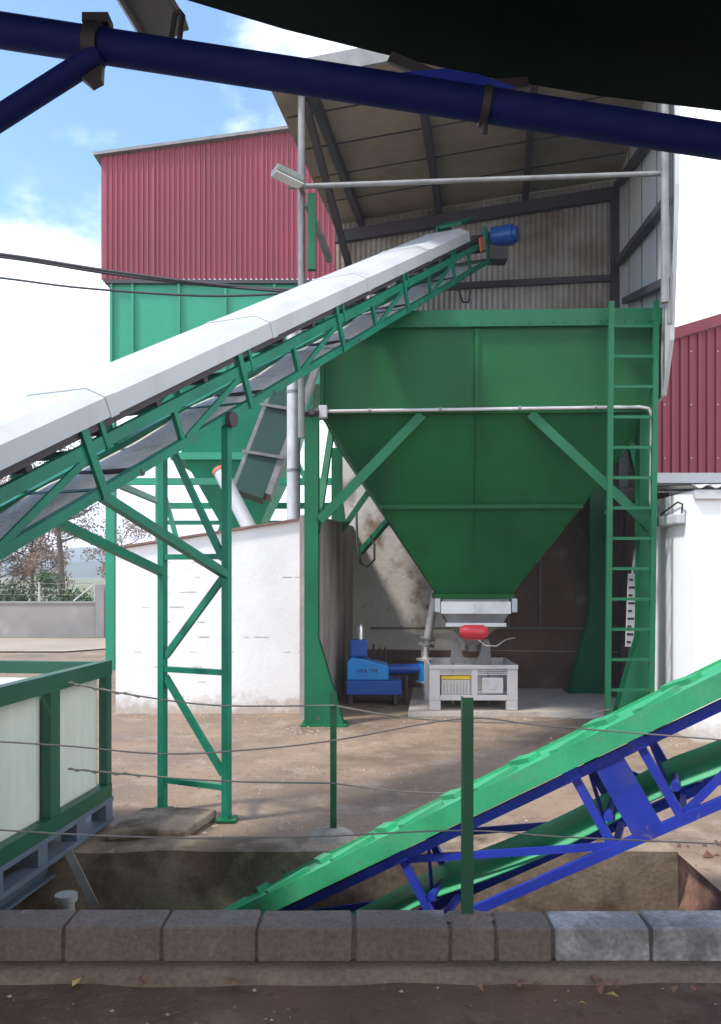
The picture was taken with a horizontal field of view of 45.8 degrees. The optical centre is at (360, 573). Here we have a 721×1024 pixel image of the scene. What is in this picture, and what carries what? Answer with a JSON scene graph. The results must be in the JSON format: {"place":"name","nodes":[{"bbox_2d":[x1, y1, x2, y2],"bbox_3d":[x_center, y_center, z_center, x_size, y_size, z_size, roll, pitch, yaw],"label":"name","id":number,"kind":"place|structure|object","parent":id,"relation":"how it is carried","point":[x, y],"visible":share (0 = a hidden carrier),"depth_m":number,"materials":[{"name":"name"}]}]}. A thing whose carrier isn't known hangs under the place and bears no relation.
{"place":"outdoors","nodes":[
{"label":"outdoors","id":0,"kind":"place"},
{"bbox_2d":[0,638,105,650],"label":"path","id":1,"kind":"structure","parent":0,"point":[41,644],"depth_m":22.16,"materials":[{"name":"beige concrete"}]},
{"bbox_2d":[0,560,105,577],"bbox_3d":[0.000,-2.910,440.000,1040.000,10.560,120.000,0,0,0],"label":"hills","id":2,"kind":"structure","parent":0,"point":[83,569],"depth_m":405.68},
{"bbox_2d":[0,547,105,564],"bbox_3d":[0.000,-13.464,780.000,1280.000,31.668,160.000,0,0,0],"label":"hills","id":3,"kind":"structure","parent":0,"point":[76,557],"depth_m":752.39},
{"bbox_2d":[0,578,720,890],"bbox_3d":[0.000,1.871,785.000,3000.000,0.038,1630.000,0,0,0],"label":"ground","id":4,"kind":"structure","parent":0,"point":[384,755],"depth_m":8.31,"materials":[{"name":"brown concrete"}]},
{"bbox_2d":[0,578,37,600],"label":"shrub","id":5,"kind":"object","parent":4,"relation":"on","point":[13,593],"visible":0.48,"depth_m":27.84,"materials":[{"name":"green plant"}]},
{"bbox_2d":[0,466,44,577],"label":"tree","id":6,"kind":"object","parent":4,"relation":"on","point":[23,549],"visible":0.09,"depth_m":36.18,"materials":[{"name":"brown plant"}]},
{"bbox_2d":[1,509,87,600],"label":"tree","id":7,"kind":"object","parent":4,"relation":"on","point":[30,565],"visible":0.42,"depth_m":35.00,"materials":[{"name":"brown plant"}]},
{"bbox_2d":[0,582,105,637],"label":"boundary wall","id":8,"kind":"structure","parent":4,"relation":"on","point":[49,619],"depth_m":25.00,"materials":[{"name":"concrete"}]},
{"bbox_2d":[8,436,105,597],"bbox_3d":[-11.348,-2.072,32.981,4.131,7.923,5.382,0,0,-36],"label":"tree","id":9,"kind":"object","parent":4,"relation":"on","point":[61,571],"visible":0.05,"depth_m":32.99,"materials":[{"name":"brown plant"}]},
{"bbox_2d":[31,569,93,600],"bbox_3d":[-9.925,0.861,28.458,2.267,2.043,1.948,0,0,0],"label":"shrub","id":10,"kind":"object","parent":4,"relation":"on","point":[68,596],"visible":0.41,"depth_m":28.42,"materials":[{"name":"green plant"}]},
{"bbox_2d":[81,516,152,579],"bbox_3d":[-11.056,-0.356,39.086,3.383,4.486,2.975,0,0,0],"label":"tree","id":11,"kind":"object","parent":4,"relation":"on","point":[132,525],"visible":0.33,"depth_m":38.86,"materials":[{"name":"brown plant"}]},
{"bbox_2d":[106,807,216,840],"bbox_3d":[-1.437,1.833,6.257,0.681,0.075,0.646,0,0,0],"label":"concrete footing","id":12,"kind":"object","parent":4,"relation":"on","point":[168,822],"visible":0.9,"depth_m":6.16,"materials":[{"name":"grey concrete"}]},
{"bbox_2d":[116,518,299,713],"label":"white block building","id":13,"kind":"structure","parent":4,"relation":"on","point":[265,613],"depth_m":11.40,"materials":[{"name":"paint"}]},
{"bbox_2d":[212,465,255,526],"bbox_3d":[-1.868,-1.069,12.811,0.903,1.171,0.240,0,0,36],"label":"white spout pipe","id":14,"kind":"object","parent":13,"relation":"on","point":[241,512],"visible":0.48,"depth_m":12.69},
{"bbox_2d":[286,331,300,519],"bbox_3d":[-0.940,-2.180,12.000,0.204,3.100,0.204,0,0,0],"label":"flue pipe","id":15,"kind":"object","parent":13,"relation":"on","point":[293,470],"visible":0.58,"depth_m":11.92,"materials":[{"name":"metal"}]},
{"bbox_2d":[93,126,335,669],"bbox_3d":[-2.415,-3.482,18.532,5.430,10.704,4.305,0,0,0],"label":"silo","id":16,"kind":"object","parent":4,"relation":"on","point":[222,208],"visible":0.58,"depth_m":16.50,"materials":[{"name":"metal"}]},
{"bbox_2d":[0,217,519,822],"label":"covered conveyor","id":17,"kind":"object","parent":4,"relation":"on","point":[58,489],"visible":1,"depth_m":6.44,"materials":[{"name":"metal"}]},
{"bbox_2d":[300,515,352,718],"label":"bay side wall","id":18,"kind":"structure","parent":4,"relation":"on","point":[336,589],"depth_m":12.30,"materials":[{"name":"white concrete"}]},
{"bbox_2d":[330,691,336,827],"bbox_3d":[-0.190,1.358,6.000,0.046,1.063,0.046,0,0,0],"label":"fence post","id":19,"kind":"object","parent":4,"relation":"on","point":[333,763],"visible":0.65,"depth_m":5.98,"materials":[{"name":"green metal"}]},
{"bbox_2d":[68,682,333,706],"bbox_3d":[-1.062,0.815,5.823,1.767,0.225,0.142,0,0,-14],"label":"fence wire","id":20,"kind":"object","parent":19,"relation":"attached to","point":[104,689],"visible":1,"depth_m":5.86,"materials":[{"name":"metal"}]},
{"bbox_2d":[68,768,333,783],"bbox_3d":[-1.060,1.367,5.818,1.767,0.209,0.132,0,0,-14],"label":"fence wire","id":21,"kind":"object","parent":19,"relation":"attached to","point":[108,772],"visible":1,"depth_m":5.84,"materials":[{"name":"metal"}]},
{"bbox_2d":[334,783,519,794],"bbox_3d":[1.860,1.827,7.363,4.956,0.733,0.196,0,0,-32],"label":"fence wire","id":22,"kind":"object","parent":19,"relation":"attached to","point":[390,790],"visible":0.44,"depth_m":6.38,"materials":[{"name":"metal"}]},
{"bbox_2d":[333,704,609,722],"bbox_3d":[1.314,1.256,8.023,0.141,0.681,5.091,0,0,38],"label":"fence wire","id":23,"kind":"object","parent":19,"relation":"attached to","point":[339,706],"visible":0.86,"depth_m":7.27,"materials":[{"name":"metal"}]},
{"bbox_2d":[11,835,720,913],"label":"concrete pit","id":24,"kind":"object","parent":4,"relation":"in","point":[171,875],"visible":0.33,"depth_m":5.70,"materials":[{"name":"grey concrete"}]},
{"bbox_2d":[0,815,90,909],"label":"steel beam","id":25,"kind":"structure","parent":24,"relation":"on","point":[23,892],"depth_m":5.38,"materials":[{"name":"metal"}]},
{"bbox_2d":[0,660,113,900],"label":"caged tank","id":26,"kind":"object","parent":25,"relation":"on","point":[43,788],"visible":0.99,"depth_m":5.44,"materials":[{"name":"plastic"}]},
{"bbox_2d":[54,890,77,909],"bbox_3d":[-1.794,2.487,5.200,0.136,1.067,0.133,0,0,0],"label":"drain pipe","id":27,"kind":"object","parent":24,"relation":"on","point":[65,899],"visible":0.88,"depth_m":5.16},
{"bbox_2d":[64,849,97,907],"bbox_3d":[-1.742,1.903,5.325,0.203,0.375,0.035,0,0,-19],"label":"prop","id":28,"kind":"object","parent":24,"relation":"on","point":[81,879],"visible":1,"depth_m":5.31,"materials":[{"name":"metal"}]},
{"bbox_2d":[308,826,357,842],"bbox_3d":[-0.191,1.830,6.008,0.400,0.100,0.294,0,0,0],"label":"concrete lump","id":29,"kind":"object","parent":24,"relation":"on","point":[328,830],"visible":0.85,"depth_m":5.93,"materials":[{"name":"grey concrete"}]},
{"bbox_2d":[223,659,720,913],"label":"belt conveyor","id":30,"kind":"object","parent":24,"relation":"on","point":[623,800],"visible":0.66,"depth_m":4.65,"materials":[{"name":"green metal"}]},
{"bbox_2d":[346,624,433,705],"bbox_3d":[0.473,1.300,12.360,1.346,1.140,0.600,0,0,0],"label":"blue pump","id":31,"kind":"object","parent":4,"relation":"on","point":[366,675],"visible":0.88,"depth_m":12.10,"materials":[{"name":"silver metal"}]},
{"bbox_2d":[419,589,435,658],"bbox_3d":[0.999,0.652,12.268,0.328,1.136,0.255,0,0,0],"label":"delivery pipe","id":32,"kind":"object","parent":31,"relation":"attached to","point":[426,644],"visible":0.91,"depth_m":12.21,"materials":[{"name":"silver metal"}]},
{"bbox_2d":[188,0,720,110],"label":"canopy","id":33,"kind":"object","parent":4,"relation":"on","point":[662,51],"visible":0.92,"depth_m":2.60,"materials":[{"name":"black metal"}]},
{"bbox_2d":[271,48,679,437],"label":"hopper shed","id":34,"kind":"structure","parent":4,"relation":"on","point":[596,222],"depth_m":12.81,"materials":[{"name":"metal"}]},
{"bbox_2d":[0,277,280,296],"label":"power cable","id":35,"kind":"object","parent":34,"relation":"attached to","point":[151,293],"visible":0.86,"depth_m":10.60,"materials":[{"name":"black rubber"}]},
{"bbox_2d":[0,256,285,292],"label":"power cable","id":36,"kind":"object","parent":34,"relation":"attached to","point":[135,277],"visible":0.88,"depth_m":10.69,"materials":[{"name":"black rubber"}]},
{"bbox_2d":[0,253,292,290],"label":"power cable","id":37,"kind":"object","parent":34,"relation":"attached to","point":[120,272],"visible":0.89,"depth_m":10.62,"materials":[{"name":"black rubber"}]},
{"bbox_2d":[234,367,319,503],"bbox_3d":[-1.481,-2.515,14.935,1.556,2.641,1.020,0,0,0],"label":"grey chute","id":38,"kind":"object","parent":34,"relation":"attached to","point":[260,469],"visible":0.56,"depth_m":14.64,"materials":[{"name":"metal"}]},
{"bbox_2d":[271,163,305,195],"bbox_3d":[-0.830,-4.621,10.038,0.424,0.255,0.220,0,0,-26],"label":"floodlight","id":39,"kind":"object","parent":34,"relation":"attached to","point":[285,175],"visible":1,"depth_m":9.96,"materials":[{"name":"white metal"}]},
{"bbox_2d":[335,446,618,688],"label":"bay back wall","id":40,"kind":"structure","parent":4,"relation":"on","point":[392,587],"depth_m":13.79,"materials":[{"name":"paint"}]},
{"bbox_2d":[370,626,617,629],"bbox_3d":[2.139,0.880,13.771,4.000,0.060,0.040,0,0,8],"label":"wall pipe","id":41,"kind":"object","parent":40,"relation":"attached to","point":[534,628],"depth_m":13.70,"materials":[{"name":"metal"}]},
{"bbox_2d":[508,599,509,627],"bbox_3d":[2.387,-0.570,13.736,0.037,2.920,0.037,0,0,23],"label":"wall pipe","id":42,"kind":"object","parent":40,"relation":"attached to","point":[509,619],"depth_m":13.72,"materials":[{"name":"metal"}]},
{"bbox_2d":[539,557,541,627],"bbox_3d":[2.882,-0.580,13.666,0.037,2.900,0.037,0,0,23],"label":"wall pipe","id":43,"kind":"object","parent":40,"relation":"attached to","point":[540,593],"depth_m":13.65,"materials":[{"name":"metal"}]},
{"bbox_2d":[300,308,662,726],"bbox_3d":[1.520,-0.655,11.821,4.501,5.050,3.252,0,0,0],"label":"green hopper","id":44,"kind":"object","parent":4,"relation":"on","point":[478,504],"visible":0.9,"depth_m":10.44,"materials":[{"name":"metal"}]},
{"bbox_2d":[355,512,375,567],"bbox_3d":[0.051,-0.509,12.645,0.205,0.854,0.776,0,0,-14],"label":"hose","id":45,"kind":"object","parent":44,"relation":"attached to","point":[374,549],"visible":1,"depth_m":12.55,"materials":[{"name":"black rubber"}]},
{"bbox_2d":[305,405,651,502],"bbox_3d":[1.400,-1.378,10.214,4.230,1.305,0.180,0,0,2],"label":"conduit","id":46,"kind":"object","parent":44,"relation":"attached to","point":[322,412],"visible":0.88,"depth_m":10.25,"materials":[{"name":"metal"}]},
{"bbox_2d":[625,550,634,654],"bbox_3d":[3.459,0.643,10.848,0.183,2.375,0.034,0,0,0],"label":"slotted strip","id":47,"kind":"object","parent":44,"relation":"attached to","point":[630,619],"visible":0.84,"depth_m":10.84,"materials":[{"name":"white metal"}]},
{"bbox_2d":[604,301,659,715],"bbox_3d":[3.197,-0.712,10.102,0.636,4.986,0.155,0,0,0],"label":"ladder","id":48,"kind":"object","parent":44,"relation":"attached to","point":[651,508],"visible":0.96,"depth_m":10.03,"materials":[{"name":"green metal"}]},
{"bbox_2d":[618,493,668,687],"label":"bay end wall","id":49,"kind":"structure","parent":4,"relation":"on","point":[626,528],"depth_m":13.02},
{"bbox_2d":[621,484,720,741],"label":"white annex","id":50,"kind":"object","parent":4,"relation":"on","point":[688,602],"visible":0.86,"depth_m":9.65,"materials":[{"name":"white paint"}]},
{"bbox_2d":[657,501,684,526],"bbox_3d":[3.669,-0.705,10.097,0.098,0.269,0.809,0,0,0],"label":"wall lamp","id":51,"kind":"object","parent":50,"relation":"attached to","point":[671,520],"visible":0.96,"depth_m":9.96,"materials":[{"name":"white metal"}]},
{"bbox_2d":[676,840,720,865],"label":"rubble","id":52,"kind":"object","parent":4,"relation":"on","point":[707,854],"visible":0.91,"depth_m":5.65,"materials":[{"name":"beige stone"}]},
{"bbox_2d":[0,983,720,1023],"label":"ground","id":53,"kind":"structure","parent":0,"point":[431,1003],"depth_m":3.25,"materials":[{"name":"brown soil"}]},
{"bbox_2d":[72,977,80,986],"bbox_3d":[-1.126,1.617,3.385,0.034,0.019,0.045,0,0,-19],"label":"fallen leaf","id":54,"kind":"object","parent":53,"relation":"on","point":[75,981],"visible":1,"depth_m":3.38,"materials":[{"name":"yellow plant"}]},
{"bbox_2d":[0,909,720,986],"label":"block kerb","id":55,"kind":"structure","parent":53,"relation":"on","point":[181,948],"depth_m":3.53,"materials":[{"name":"grey concrete"}]},
{"bbox_2d":[139,973,146,981],"bbox_3d":[-0.871,1.617,3.416,0.044,0.019,0.042,0,0,0],"label":"fallen leaf","id":56,"kind":"object","parent":55,"relation":"on","point":[143,977],"visible":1,"depth_m":3.41,"materials":[{"name":"brown plant"}]},
{"bbox_2d":[224,978,237,983],"bbox_3d":[-0.513,1.617,3.386,0.049,0.019,0.046,0,0,0],"label":"fallen leaf","id":57,"kind":"object","parent":55,"relation":"on","point":[229,980],"visible":1,"depth_m":3.38,"materials":[{"name":"brown plant"}]},
{"bbox_2d":[461,696,473,913],"bbox_3d":[0.455,0.998,3.640,0.048,0.944,0.048,0,0,0],"label":"fence post","id":58,"kind":"object","parent":55,"relation":"on","point":[467,806],"visible":0.85,"depth_m":3.62,"materials":[{"name":"green metal"}]},
{"bbox_2d":[0,829,720,844],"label":"fence wire","id":59,"kind":"object","parent":58,"relation":"attached to","point":[354,835],"visible":1,"depth_m":3.62,"materials":[{"name":"metal"}]},
{"bbox_2d":[0,717,720,754],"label":"fence wire","id":60,"kind":"object","parent":58,"relation":"attached to","point":[355,737],"visible":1,"depth_m":3.62,"materials":[{"name":"metal"}]},
{"bbox_2d":[590,974,598,981],"bbox_3d":[0.935,1.617,3.411,0.029,0.019,0.039,0,0,0],"label":"fallen leaf","id":61,"kind":"object","parent":55,"relation":"on","point":[593,976],"visible":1,"depth_m":3.41,"materials":[{"name":"brown plant"}]},
{"bbox_2d":[0,0,720,159],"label":"overhead truss","id":62,"kind":"object","parent":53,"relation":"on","point":[91,47],"visible":1,"depth_m":2.61,"materials":[{"name":"metal"}]},
{"bbox_2d":[476,983,482,990],"bbox_3d":[0.465,1.617,3.340,0.027,0.019,0.037,0,0,0],"label":"fallen leaf","id":63,"kind":"object","parent":53,"relation":"on","point":[479,985],"visible":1,"depth_m":3.34,"materials":[{"name":"brown plant"}]},
{"bbox_2d":[596,985,602,993],"bbox_3d":[0.929,1.617,3.320,0.027,0.019,0.053,0,0,0],"label":"fallen leaf","id":64,"kind":"object","parent":53,"relation":"on","point":[599,988],"visible":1,"depth_m":3.32,"materials":[{"name":"brown plant"}]},
{"bbox_2d":[598,979,605,988],"bbox_3d":[0.950,1.617,3.367,0.030,0.019,0.060,0,0,0],"label":"fallen leaf","id":65,"kind":"object","parent":53,"relation":"on","point":[602,982],"visible":1,"depth_m":3.36,"materials":[{"name":"brown plant"}]},
{"bbox_2d":[671,985,677,992],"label":"fallen leaf","id":66,"kind":"object","parent":53,"relation":"on","point":[674,988],"visible":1,"depth_m":3.32,"materials":[{"name":"brown plant"}]},
{"bbox_2d":[0,0,720,553],"label":"sky","id":67,"kind":"structure","parent":0,"point":[50,173],"materials":[{"name":"white"}]},
{"bbox_2d":[7,710,716,1023],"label":"gravel","id":68,"kind":"structure","parent":0,"point":[254,989],"depth_m":8.43,"materials":[{"name":"gravel"}]},
{"bbox_2d":[408,687,615,718],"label":"pavement","id":69,"kind":"structure","parent":0,"point":[545,702],"depth_m":11.71,"materials":[{"name":"grey concrete"}]},
{"bbox_2d":[424,658,517,709],"bbox_3d":[1.495,1.508,11.774,1.180,0.600,1.012,0,0,0],"label":"machine base","id":70,"kind":"object","parent":69,"relation":"on","point":[501,683],"visible":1,"depth_m":11.28,"materials":[{"name":"metal"}]},
{"bbox_2d":[440,679,470,694],"bbox_3d":[1.268,1.523,11.450,0.405,0.230,0.260,0,0,0],"label":"vent grille","id":71,"kind":"object","parent":70,"relation":"on","point":[450,687],"visible":0.62,"depth_m":11.32,"materials":[{"name":"white metal"}]},
{"bbox_2d":[440,675,470,679],"bbox_3d":[1.268,1.379,11.398,0.405,0.053,0.164,0,0,0],"label":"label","id":72,"kind":"object","parent":71,"relation":"on","point":[455,677],"visible":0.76,"depth_m":11.32,"materials":[{"name":"plastic"}]},
{"bbox_2d":[434,598,516,702],"bbox_3d":[1.544,1.070,11.718,1.117,1.480,1.198,0,0,0],"label":"vibrating feeder","id":73,"kind":"object","parent":69,"relation":"on","point":[472,623],"visible":0.97,"depth_m":11.29,"materials":[{"name":"silver metal"}]},
{"bbox_2d":[619,314,720,505],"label":"red shed","id":74,"kind":"structure","parent":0,"point":[689,428],"depth_m":12.04,"materials":[{"name":"red metal"}]}
]}

